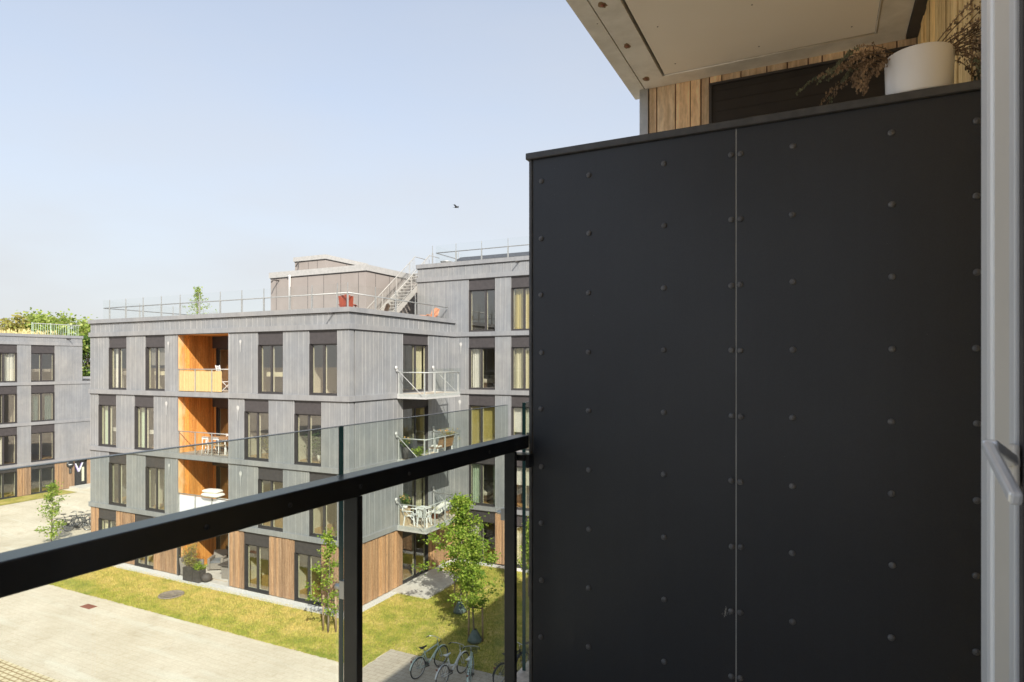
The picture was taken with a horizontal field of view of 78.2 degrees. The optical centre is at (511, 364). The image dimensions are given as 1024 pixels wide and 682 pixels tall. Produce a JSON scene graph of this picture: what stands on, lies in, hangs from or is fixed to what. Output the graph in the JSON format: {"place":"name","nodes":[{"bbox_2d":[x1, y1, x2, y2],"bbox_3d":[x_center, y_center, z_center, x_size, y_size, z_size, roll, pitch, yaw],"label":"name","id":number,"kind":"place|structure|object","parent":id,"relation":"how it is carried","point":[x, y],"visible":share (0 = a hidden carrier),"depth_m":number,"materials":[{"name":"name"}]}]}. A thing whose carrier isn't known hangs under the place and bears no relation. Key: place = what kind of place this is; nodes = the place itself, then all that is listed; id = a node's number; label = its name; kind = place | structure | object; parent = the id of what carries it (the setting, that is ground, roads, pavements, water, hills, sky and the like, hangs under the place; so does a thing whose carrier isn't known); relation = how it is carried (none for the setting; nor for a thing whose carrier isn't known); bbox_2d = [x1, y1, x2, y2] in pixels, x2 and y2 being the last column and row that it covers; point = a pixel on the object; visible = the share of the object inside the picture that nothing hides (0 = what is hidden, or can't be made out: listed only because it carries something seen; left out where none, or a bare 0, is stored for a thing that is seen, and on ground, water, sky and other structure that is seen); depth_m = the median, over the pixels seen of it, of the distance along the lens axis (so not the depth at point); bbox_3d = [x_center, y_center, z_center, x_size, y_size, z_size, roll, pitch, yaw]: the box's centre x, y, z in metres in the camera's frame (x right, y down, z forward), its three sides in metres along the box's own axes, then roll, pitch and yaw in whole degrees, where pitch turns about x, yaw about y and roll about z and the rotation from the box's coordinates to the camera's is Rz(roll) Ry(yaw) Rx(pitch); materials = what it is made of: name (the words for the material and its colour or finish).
{"place":"outdoors","nodes":[
{"label":"outdoors","id":0,"kind":"place"},
{"bbox_2d":[0,659,60,681],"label":"cobble path","id":1,"kind":"structure","parent":0,"point":[10,672],"depth_m":20.45,"materials":[{"name":"beige stone"}]},
{"bbox_2d":[0,324,62,334],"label":"roof grass","id":2,"kind":"structure","parent":0,"point":[23,332],"depth_m":47.59,"materials":[{"name":"plant"}]},
{"bbox_2d":[0,490,73,505],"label":"lawn","id":3,"kind":"structure","parent":0,"point":[21,499],"depth_m":44.82,"materials":[{"name":"plant"}]},
{"bbox_2d":[0,370,527,681],"bbox_3d":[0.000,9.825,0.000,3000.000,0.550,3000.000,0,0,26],"label":"plaza","id":4,"kind":"structure","parent":0,"point":[56,633],"depth_m":22.90,"materials":[{"name":"beige concrete"}]},
{"bbox_2d":[0,311,29,332],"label":"tree","id":5,"kind":"object","parent":4,"relation":"on","point":[12,325],"visible":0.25,"depth_m":63.13,"materials":[{"name":"green plant"}]},
{"bbox_2d":[4,307,56,331],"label":"tree","id":6,"kind":"object","parent":4,"relation":"on","point":[32,315],"visible":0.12,"depth_m":66.57,"materials":[{"name":"green plant"}]},
{"bbox_2d":[0,333,89,499],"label":"apartment building","id":7,"kind":"structure","parent":4,"relation":"on","point":[44,402],"depth_m":47.48,"materials":[{"name":"grey wood"}]},
{"bbox_2d":[0,469,16,499],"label":"window","id":8,"kind":"structure","parent":7,"relation":"in","point":[14,471],"depth_m":44.96,"materials":[{"name":"metal"}]},
{"bbox_2d":[0,426,16,465],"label":"window","id":9,"kind":"structure","parent":7,"relation":"in","point":[5,431],"depth_m":44.91,"materials":[{"name":"metal"}]},
{"bbox_2d":[0,385,16,423],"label":"window","id":10,"kind":"structure","parent":7,"relation":"in","point":[4,390],"depth_m":44.96,"materials":[{"name":"metal"}]},
{"bbox_2d":[0,344,16,382],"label":"window","id":11,"kind":"structure","parent":7,"relation":"in","point":[7,351],"depth_m":45.17,"materials":[{"name":"fabric"}]},
{"bbox_2d":[31,464,54,494],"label":"window","id":12,"kind":"structure","parent":7,"relation":"in","point":[52,466],"depth_m":46.93,"materials":[{"name":"metal"}]},
{"bbox_2d":[31,424,54,461],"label":"window","id":13,"kind":"structure","parent":7,"relation":"in","point":[44,428],"depth_m":46.93,"materials":[{"name":"metal"}]},
{"bbox_2d":[31,384,54,421],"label":"window","id":14,"kind":"structure","parent":7,"relation":"in","point":[46,390],"depth_m":46.93,"materials":[{"name":"metal"}]},
{"bbox_2d":[31,345,54,381],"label":"window","id":15,"kind":"structure","parent":7,"relation":"in","point":[35,349],"depth_m":47.00,"materials":[{"name":"metal"}]},
{"bbox_2d":[33,323,79,335],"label":"roof fence","id":16,"kind":"object","parent":7,"relation":"on","point":[50,328],"visible":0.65,"depth_m":48.01,"materials":[{"name":"white metal"}]},
{"bbox_2d":[74,460,85,485],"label":"door","id":17,"kind":"structure","parent":7,"relation":"in","point":[79,466],"depth_m":49.37,"materials":[{"name":"glass"}]},
{"bbox_2d":[34,480,69,540],"bbox_3d":[-26.227,8.345,35.927,1.828,3.511,1.872,0,0,-44],"label":"tree","id":18,"kind":"object","parent":4,"relation":"on","point":[53,487],"visible":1,"depth_m":35.92,"materials":[{"name":"green plant"}]},
{"bbox_2d":[25,308,90,375],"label":"tree","id":19,"kind":"object","parent":4,"relation":"on","point":[60,320],"visible":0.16,"depth_m":65.23,"materials":[{"name":"green plant"}]},
{"bbox_2d":[51,314,97,375],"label":"tree","id":20,"kind":"object","parent":4,"relation":"on","point":[83,322],"visible":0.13,"depth_m":69.03,"materials":[{"name":"green plant"}]},
{"bbox_2d":[61,512,90,530],"bbox_3d":[-26.334,9.568,38.235,1.777,1.067,0.619,0,3,-14],"label":"bicycle","id":21,"kind":"object","parent":4,"relation":"on","point":[75,525],"visible":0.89,"depth_m":38.19,"materials":[{"name":"metal"}]},
{"bbox_2d":[82,333,89,375],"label":"tree","id":22,"kind":"object","parent":4,"relation":"on","point":[85,337],"visible":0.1,"depth_m":67.66,"materials":[{"name":"green plant"}]},
{"bbox_2d":[88,254,494,610],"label":"apartment building","id":23,"kind":"structure","parent":4,"relation":"on","point":[323,362],"depth_m":29.51,"materials":[{"name":"wood"}]},
{"bbox_2d":[98,508,115,529],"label":"window","id":24,"kind":"structure","parent":23,"relation":"in","point":[107,515],"depth_m":32.62,"materials":[{"name":"metal"}]},
{"bbox_2d":[98,394,115,447],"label":"window","id":25,"kind":"structure","parent":23,"relation":"in","point":[108,401],"depth_m":32.77,"materials":[{"name":"metal"}]},
{"bbox_2d":[109,452,125,506],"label":"window","id":26,"kind":"structure","parent":23,"relation":"in","point":[120,460],"depth_m":32.23,"materials":[{"name":"metal"}]},
{"bbox_2d":[109,337,125,389],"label":"window","id":27,"kind":"structure","parent":23,"relation":"in","point":[118,343],"depth_m":32.31,"materials":[{"name":"metal"}]},
{"bbox_2d":[134,514,153,569],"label":"window","id":28,"kind":"structure","parent":23,"relation":"in","point":[138,517],"depth_m":31.28,"materials":[{"name":"metal"}]},
{"bbox_2d":[134,395,153,449],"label":"window","id":29,"kind":"structure","parent":23,"relation":"in","point":[144,402],"depth_m":31.46,"materials":[{"name":"metal"}]},
{"bbox_2d":[145,456,164,512],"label":"window","id":30,"kind":"structure","parent":23,"relation":"in","point":[158,463],"depth_m":30.96,"materials":[{"name":"metal"}]},
{"bbox_2d":[145,335,164,390],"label":"window","id":31,"kind":"structure","parent":23,"relation":"in","point":[155,345],"depth_m":31.01,"materials":[{"name":"glass"}]},
{"bbox_2d":[179,556,203,574],"bbox_3d":[-15.365,9.583,30.226,0.855,0.785,0.750,0,0,6],"label":"armchair","id":32,"kind":"object","parent":23,"relation":"on","point":[181,561],"visible":0.42,"depth_m":29.93,"materials":[{"name":"fabric"}]},
{"bbox_2d":[182,287,217,314],"bbox_3d":[-17.990,-3.148,36.046,1.854,2.779,1.728,0,0,3],"label":"roof shrub","id":33,"kind":"object","parent":23,"relation":"on","point":[196,294],"visible":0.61,"depth_m":36.13,"materials":[{"name":"green plant"}]},
{"bbox_2d":[178,369,227,391],"bbox_3d":[-14.349,0.724,29.290,3.478,1.120,0.090,0,0,26],"label":"loggia railing","id":34,"kind":"object","parent":23,"relation":"on","point":[209,380],"visible":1,"depth_m":29.42,"materials":[{"name":"yellow fabric"}]},
{"bbox_2d":[178,492,227,511],"bbox_3d":[-14.349,6.624,29.290,3.478,1.120,0.090,0,0,26],"label":"loggia railing","id":35,"kind":"object","parent":23,"relation":"on","point":[187,502],"visible":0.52,"depth_m":29.63,"materials":[{"name":"white glass"}]},
{"bbox_2d":[201,492,224,497],"bbox_3d":[-13.818,6.014,29.131,1.144,0.204,0.620,0,0,26],"label":"table","id":36,"kind":"object","parent":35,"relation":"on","point":[215,495],"visible":0.87,"depth_m":28.88,"materials":[{"name":"plastic"}]},
{"bbox_2d":[178,431,227,455],"bbox_3d":[-14.354,3.674,29.279,3.478,1.120,0.067,0,0,26],"label":"loggia railing","id":37,"kind":"object","parent":23,"relation":"on","point":[195,438],"visible":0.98,"depth_m":29.52,"materials":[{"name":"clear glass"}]},
{"bbox_2d":[205,436,227,454],"bbox_3d":[-13.904,3.853,30.085,1.500,0.742,0.742,0,0,26],"label":"dining table","id":38,"kind":"object","parent":23,"relation":"on","point":[222,438],"visible":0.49,"depth_m":30.06,"materials":[{"name":"brown wood"}]},
{"bbox_2d":[207,549,227,569],"bbox_3d":[-14.437,9.583,31.004,0.750,0.785,0.855,0,0,-4],"label":"armchair","id":39,"kind":"object","parent":23,"relation":"on","point":[216,558],"visible":0.72,"depth_m":30.90,"materials":[{"name":"fabric"}]},
{"bbox_2d":[216,466,227,499],"bbox_3d":[-13.333,6.116,31.069,3.219,2.112,0.350,0,0,26],"label":"loggia door","id":40,"kind":"structure","parent":23,"relation":"in","point":[218,468],"depth_m":31.69,"materials":[{"name":"metal"}]},
{"bbox_2d":[216,407,227,449],"bbox_3d":[-13.333,3.166,31.069,3.219,2.112,0.350,0,0,26],"label":"loggia door","id":41,"kind":"structure","parent":23,"relation":"in","point":[218,409],"depth_m":31.68,"materials":[{"name":"metal"}]},
{"bbox_2d":[216,348,227,389],"bbox_3d":[-13.333,0.216,31.069,3.219,2.112,0.350,0,0,26],"label":"loggia door","id":42,"kind":"structure","parent":23,"relation":"in","point":[218,351],"depth_m":31.68,"materials":[{"name":"metal"}]},
{"bbox_2d":[218,561,227,578],"bbox_3d":[-13.037,9.675,29.605,1.240,0.680,0.760,0,0,18],"label":"table","id":43,"kind":"object","parent":23,"relation":"on","point":[224,570],"visible":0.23,"depth_m":29.44,"materials":[{"name":"wicker"}]},
{"bbox_2d":[244,532,268,594],"bbox_3d":[-11.179,8.720,27.898,1.500,2.620,0.350,0,0,26],"label":"window","id":44,"kind":"structure","parent":23,"relation":"in","point":[252,539],"depth_m":27.91,"materials":[{"name":"metal"}]},
{"bbox_2d":[244,399,268,461],"bbox_3d":[-11.179,2.872,27.898,1.500,2.724,0.350,0,0,26],"label":"window","id":45,"kind":"structure","parent":23,"relation":"in","point":[251,406],"depth_m":27.91,"materials":[{"name":"metal"}]},
{"bbox_2d":[258,467,282,531],"bbox_3d":[-10.423,5.822,27.529,1.502,2.724,0.353,0,0,26],"label":"window","id":46,"kind":"structure","parent":23,"relation":"in","point":[273,475],"depth_m":27.49,"materials":[{"name":"metal"}]},
{"bbox_2d":[258,332,282,393],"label":"window","id":47,"kind":"structure","parent":23,"relation":"in","point":[272,339],"depth_m":27.55,"materials":[{"name":"metal"}]},
{"bbox_2d":[103,282,447,318],"bbox_3d":[-12.436,-2.570,32.976,16.582,1.620,7.716,0,0,26],"label":"roof railing","id":48,"kind":"object","parent":23,"relation":"on","point":[220,300],"visible":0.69,"depth_m":29.29,"materials":[{"name":"grey metal"}]},
{"bbox_2d":[294,401,320,466],"bbox_3d":[-8.499,2.872,26.585,1.510,2.724,0.350,0,0,26],"label":"window","id":49,"kind":"structure","parent":23,"relation":"in","point":[309,408],"depth_m":26.58,"materials":[{"name":"metal"}]},
{"bbox_2d":[294,540,321,606],"bbox_3d":[-8.499,8.720,26.585,1.510,2.620,0.350,0,0,26],"label":"window","id":50,"kind":"structure","parent":23,"relation":"in","point":[304,548],"depth_m":26.59,"materials":[{"name":"metal"}]},
{"bbox_2d":[304,428,320,461],"bbox_3d":[-8.393,3.488,27.414,1.021,1.472,1.528,0,0,26],"label":"house plant","id":51,"kind":"object","parent":23,"relation":"on","point":[317,446],"visible":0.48,"depth_m":27.23,"materials":[{"name":"green plant"}]},
{"bbox_2d":[309,472,336,539],"bbox_3d":[-7.741,5.822,26.214,1.514,2.724,0.350,0,0,26],"label":"window","id":52,"kind":"structure","parent":23,"relation":"in","point":[314,476],"depth_m":26.25,"materials":[{"name":"metal"}]},
{"bbox_2d":[309,330,336,395],"bbox_3d":[-7.741,-0.078,26.214,1.514,2.724,0.350,0,0,26],"label":"window","id":53,"kind":"structure","parent":23,"relation":"in","point":[325,337],"depth_m":26.20,"materials":[{"name":"metal"}]},
{"bbox_2d":[338,294,356,306],"bbox_3d":[-6.958,-2.425,26.644,0.740,0.995,0.878,0,0,-6],"label":"garden chair","id":54,"kind":"object","parent":23,"relation":"on","point":[342,301],"visible":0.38,"depth_m":26.32,"materials":[{"name":"red plastic"}]},
{"bbox_2d":[367,255,437,312],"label":"roof staircase","id":55,"kind":"structure","parent":23,"relation":"on","point":[404,286],"depth_m":33.33,"materials":[{"name":"metal"}]},
{"bbox_2d":[403,531,427,583],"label":"window","id":56,"kind":"structure","parent":23,"relation":"in","point":[425,536],"depth_m":29.78,"materials":[{"name":"metal"}]},
{"bbox_2d":[403,399,427,452],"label":"window","id":57,"kind":"structure","parent":23,"relation":"in","point":[413,404],"depth_m":30.05,"materials":[{"name":"metal"}]},
{"bbox_2d":[403,334,427,392],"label":"window","id":58,"kind":"structure","parent":23,"relation":"in","point":[417,341],"depth_m":30.28,"materials":[{"name":"fabric"}]},
{"bbox_2d":[411,477,427,518],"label":"window","id":59,"kind":"structure","parent":23,"relation":"in","point":[417,484],"depth_m":30.52,"materials":[{"name":"metal"}]},
{"bbox_2d":[395,486,459,533],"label":"balcony","id":60,"kind":"structure","parent":23,"relation":"attached to","point":[420,528],"depth_m":28.25,"materials":[{"name":"grey metal"}]},
{"bbox_2d":[400,508,410,525],"bbox_3d":[-4.820,6.862,28.474,0.350,0.715,0.340,0,0,26],"label":"plant stand","id":61,"kind":"object","parent":60,"relation":"on","point":[407,520],"visible":0.86,"depth_m":28.36,"materials":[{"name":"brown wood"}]},
{"bbox_2d":[416,507,431,527],"bbox_3d":[-3.938,6.767,28.210,0.604,0.911,0.599,0,0,16],"label":"chair","id":62,"kind":"object","parent":60,"relation":"on","point":[420,515],"visible":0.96,"depth_m":28.00,"materials":[{"name":"white plastic"}]},
{"bbox_2d":[429,502,449,518],"bbox_3d":[-3.312,6.901,29.722,0.550,0.644,1.272,0,0,26],"label":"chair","id":63,"kind":"object","parent":60,"relation":"on","point":[440,507],"visible":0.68,"depth_m":29.60,"materials":[{"name":"plastic"}]},
{"bbox_2d":[395,366,459,398],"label":"balcony","id":64,"kind":"structure","parent":23,"relation":"attached to","point":[434,394],"depth_m":28.31,"materials":[{"name":"grey metal"}]},
{"bbox_2d":[395,426,459,461],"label":"balcony","id":65,"kind":"structure","parent":23,"relation":"attached to","point":[433,438],"depth_m":28.36,"materials":[{"name":"grey metal"}]},
{"bbox_2d":[399,436,410,459],"bbox_3d":[-4.757,3.719,28.366,0.905,1.102,0.600,0,0,26],"label":"potted plant","id":66,"kind":"object","parent":65,"relation":"on","point":[405,448],"visible":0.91,"depth_m":28.30,"materials":[{"name":"green plant"}]},
{"bbox_2d":[410,446,427,457],"bbox_3d":[-4.160,3.951,28.099,0.663,0.638,0.675,0,0,26],"label":"potted plant","id":67,"kind":"object","parent":65,"relation":"on","point":[416,452],"visible":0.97,"depth_m":28.00,"materials":[{"name":"green plant"}]},
{"bbox_2d":[429,435,454,453],"bbox_3d":[-3.267,3.797,29.439,0.580,0.945,1.320,0,0,26],"label":"bench","id":68,"kind":"object","parent":65,"relation":"on","point":[447,440],"visible":0.76,"depth_m":29.31,"materials":[{"name":"brown wood"}]},
{"bbox_2d":[416,255,528,567],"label":"apartment wing","id":69,"kind":"structure","parent":4,"relation":"on","point":[495,291],"depth_m":32.11,"materials":[{"name":"grey wood"}]},
{"bbox_2d":[432,241,528,262],"bbox_3d":[2.705,-5.610,32.991,13.569,1.620,4.366,0,0,26],"label":"roof railing","id":70,"kind":"object","parent":69,"relation":"on","point":[455,258],"visible":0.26,"depth_m":32.96,"materials":[{"name":"grey metal"}]},
{"bbox_2d":[469,510,494,563],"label":"window","id":71,"kind":"structure","parent":69,"relation":"in","point":[490,517],"depth_m":32.12,"materials":[{"name":"metal"}]},
{"bbox_2d":[469,457,494,506],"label":"window","id":72,"kind":"structure","parent":69,"relation":"in","point":[478,468],"depth_m":32.41,"materials":[{"name":"metal"}]},
{"bbox_2d":[469,395,494,444],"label":"window","id":73,"kind":"structure","parent":69,"relation":"in","point":[481,421],"depth_m":32.25,"materials":[{"name":"fabric"}]},
{"bbox_2d":[469,337,494,389],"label":"window","id":74,"kind":"structure","parent":69,"relation":"in","point":[478,344],"depth_m":32.37,"materials":[{"name":"fabric"}]},
{"bbox_2d":[469,278,494,331],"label":"window","id":75,"kind":"structure","parent":69,"relation":"in","point":[488,284],"depth_m":32.09,"materials":[{"name":"metal"}]},
{"bbox_2d":[472,481,492,501],"bbox_3d":[-1.591,6.834,34.186,1.640,0.680,2.000,0,0,26],"label":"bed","id":76,"kind":"object","parent":69,"relation":"on","point":[488,491],"visible":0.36,"depth_m":33.40,"materials":[{"name":"brown fabric"}]},
{"bbox_2d":[472,375,494,387],"bbox_3d":[-1.591,0.934,34.186,1.640,0.680,2.000,0,0,26],"label":"bed","id":77,"kind":"object","parent":69,"relation":"on","point":[489,382],"visible":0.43,"depth_m":33.39,"materials":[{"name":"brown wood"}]},
{"bbox_2d":[457,252,528,260],"bbox_3d":[2.883,-5.404,32.217,13.169,1.209,0.648,0,0,26],"label":"solar panel","id":78,"kind":"object","parent":69,"relation":"on","point":[493,256],"visible":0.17,"depth_m":34.09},
{"bbox_2d":[511,396,528,450],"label":"window","id":79,"kind":"structure","parent":69,"relation":"in","point":[516,401],"depth_m":31.31,"materials":[{"name":"metal"}]},
{"bbox_2d":[511,336,528,390],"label":"window","id":80,"kind":"structure","parent":69,"relation":"in","point":[520,343],"depth_m":31.31,"materials":[{"name":"fabric"}]},
{"bbox_2d":[511,276,528,330],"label":"window","id":81,"kind":"structure","parent":69,"relation":"in","point":[520,284],"depth_m":31.31,"materials":[{"name":"metal"}]},
{"bbox_2d":[517,515,528,567],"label":"window","id":82,"kind":"structure","parent":69,"relation":"in","point":[519,518],"depth_m":31.42,"materials":[{"name":"metal"}]},
{"bbox_2d":[517,461,528,510],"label":"window","id":83,"kind":"structure","parent":69,"relation":"in","point":[519,463],"depth_m":31.26,"materials":[{"name":"metal"}]},
{"bbox_2d":[517,0,980,681],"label":"home building","id":84,"kind":"structure","parent":4,"relation":"on","point":[765,90],"depth_m":3.84,"materials":[{"name":"wood"}]},
{"bbox_2d":[0,402,533,681],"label":"balcony railing","id":85,"kind":"object","parent":84,"relation":"attached to","point":[34,566],"visible":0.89,"depth_m":1.71,"materials":[{"name":"metal"}]},
{"bbox_2d":[566,0,927,99],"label":"balcony","id":86,"kind":"structure","parent":84,"relation":"attached to","point":[645,44],"depth_m":3.47,"materials":[{"name":"beige concrete"}]},
{"bbox_2d":[526,80,980,681],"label":"privacy screen","id":87,"kind":"object","parent":84,"relation":"on","point":[756,396],"visible":0.99,"depth_m":2.35,"materials":[{"name":"metal"}]},
{"bbox_2d":[796,0,980,105],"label":"potted plant","id":88,"kind":"object","parent":87,"relation":"on","point":[921,66],"visible":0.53,"depth_m":2.13,"materials":[{"name":"white ceramic"}]},
{"bbox_2d":[709,44,915,123],"bbox_3d":[1.767,-0.595,3.780,1.123,2.389,0.035,0,0,26],"label":"window","id":89,"kind":"structure","parent":84,"relation":"in","point":[771,92],"depth_m":3.83,"materials":[{"name":"glass"}]},
{"bbox_2d":[981,0,1023,681],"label":"balcony door","id":90,"kind":"structure","parent":84,"relation":"attached to","point":[1002,340],"depth_m":1.15,"materials":[{"name":"white metal"}]},
{"bbox_2d":[49,563,528,675],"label":"lawn","id":91,"kind":"structure","parent":0,"point":[484,660],"depth_m":24.72,"materials":[{"name":"plant"}]},
{"bbox_2d":[158,590,184,598],"bbox_3d":[-14.871,10.032,27.507,1.040,0.026,1.040,0,0,26],"label":"manhole cover","id":92,"kind":"object","parent":91,"relation":"on","point":[168,594],"visible":1,"depth_m":27.47,"materials":[{"name":"concrete"}]},
{"bbox_2d":[112,559,527,617],"bbox_3d":[-7.546,10.125,30.171,29.100,0.150,8.650,0,0,26],"label":"gravel strip","id":93,"kind":"object","parent":91,"relation":"on","point":[298,605],"visible":0.17,"depth_m":27.78,"materials":[{"name":"grey gravel"}]},
{"bbox_2d":[179,542,199,581],"bbox_3d":[-14.975,9.053,29.471,1.054,1.993,1.048,0,0,26],"label":"planter box","id":94,"kind":"object","parent":93,"relation":"on","point":[188,568],"visible":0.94,"depth_m":29.34,"materials":[{"name":"green plant"}]},
{"bbox_2d":[193,561,207,582],"bbox_3d":[-14.463,9.602,29.274,0.594,0.895,0.550,0,0,26],"label":"planter box","id":95,"kind":"object","parent":93,"relation":"on","point":[199,570],"visible":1,"depth_m":29.09,"materials":[{"name":"grey concrete"}]},
{"bbox_2d":[304,527,338,632],"bbox_3d":[-6.990,8.088,23.568,1.566,3.989,1.718,0,0,42],"label":"tree","id":96,"kind":"object","parent":91,"relation":"on","point":[328,538],"visible":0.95,"depth_m":23.67,"materials":[{"name":"green plant"}]},
{"bbox_2d":[391,569,458,598],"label":"terrace slab","id":97,"kind":"structure","parent":91,"relation":"on","point":[430,583],"depth_m":28.69,"materials":[{"name":"concrete"}]},
{"bbox_2d":[411,492,501,613],"bbox_3d":[-2.148,7.625,25.556,3.245,4.920,3.677,0,0,26],"label":"tree","id":98,"kind":"object","parent":91,"relation":"on","point":[461,505],"visible":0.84,"depth_m":25.53,"materials":[{"name":"green plant"}]},
{"bbox_2d":[447,528,502,643],"bbox_3d":[-1.383,8.010,22.916,2.517,4.146,1.541,0,0,40],"label":"tree","id":99,"kind":"object","parent":91,"relation":"on","point":[474,551],"visible":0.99,"depth_m":22.87,"materials":[{"name":"green plant"}]},
{"bbox_2d":[517,516,528,596],"bbox_3d":[0.671,8.318,27.274,1.370,3.528,1.446,0,0,-4],"label":"tree","id":100,"kind":"object","parent":91,"relation":"on","point":[527,541],"visible":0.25,"depth_m":27.33,"materials":[{"name":"green plant"}]},
{"bbox_2d":[0,0,639,361],"label":"sky","id":101,"kind":"structure","parent":0,"point":[151,150],"materials":[{"name":"blue"}]},
{"bbox_2d":[405,439,416,458],"bbox_3d":[-4.596,3.845,28.726,0.430,0.850,0.350,0,0,26],"label":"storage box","id":102,"kind":"object","parent":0,"point":[413,444],"visible":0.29,"depth_m":28.53,"materials":[{"name":"grey plastic"}]},
{"bbox_2d":[363,649,503,681],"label":"bicycle yard paving","id":103,"kind":"structure","parent":0,"point":[391,665],"depth_m":20.64,"materials":[{"name":"grey concrete"}]},
{"bbox_2d":[409,635,447,678],"bbox_3d":[-2.694,9.547,20.634,0.619,1.067,1.777,4,2,37],"label":"bicycle","id":104,"kind":"object","parent":103,"relation":"on","point":[426,663],"visible":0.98,"depth_m":20.46,"materials":[{"name":"metal"}]},
{"bbox_2d":[435,642,468,681],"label":"bicycle","id":105,"kind":"object","parent":103,"relation":"on","point":[450,670],"visible":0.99,"depth_m":19.98,"materials":[{"name":"metal"}]},
{"bbox_2d":[460,643,479,681],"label":"bicycle","id":106,"kind":"object","parent":103,"relation":"on","point":[470,674],"visible":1,"depth_m":20.07,"materials":[{"name":"metal"}]},
{"bbox_2d":[492,641,528,681],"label":"bicycle","id":107,"kind":"object","parent":103,"relation":"on","point":[500,664],"visible":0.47,"depth_m":19.92,"materials":[{"name":"metal"}]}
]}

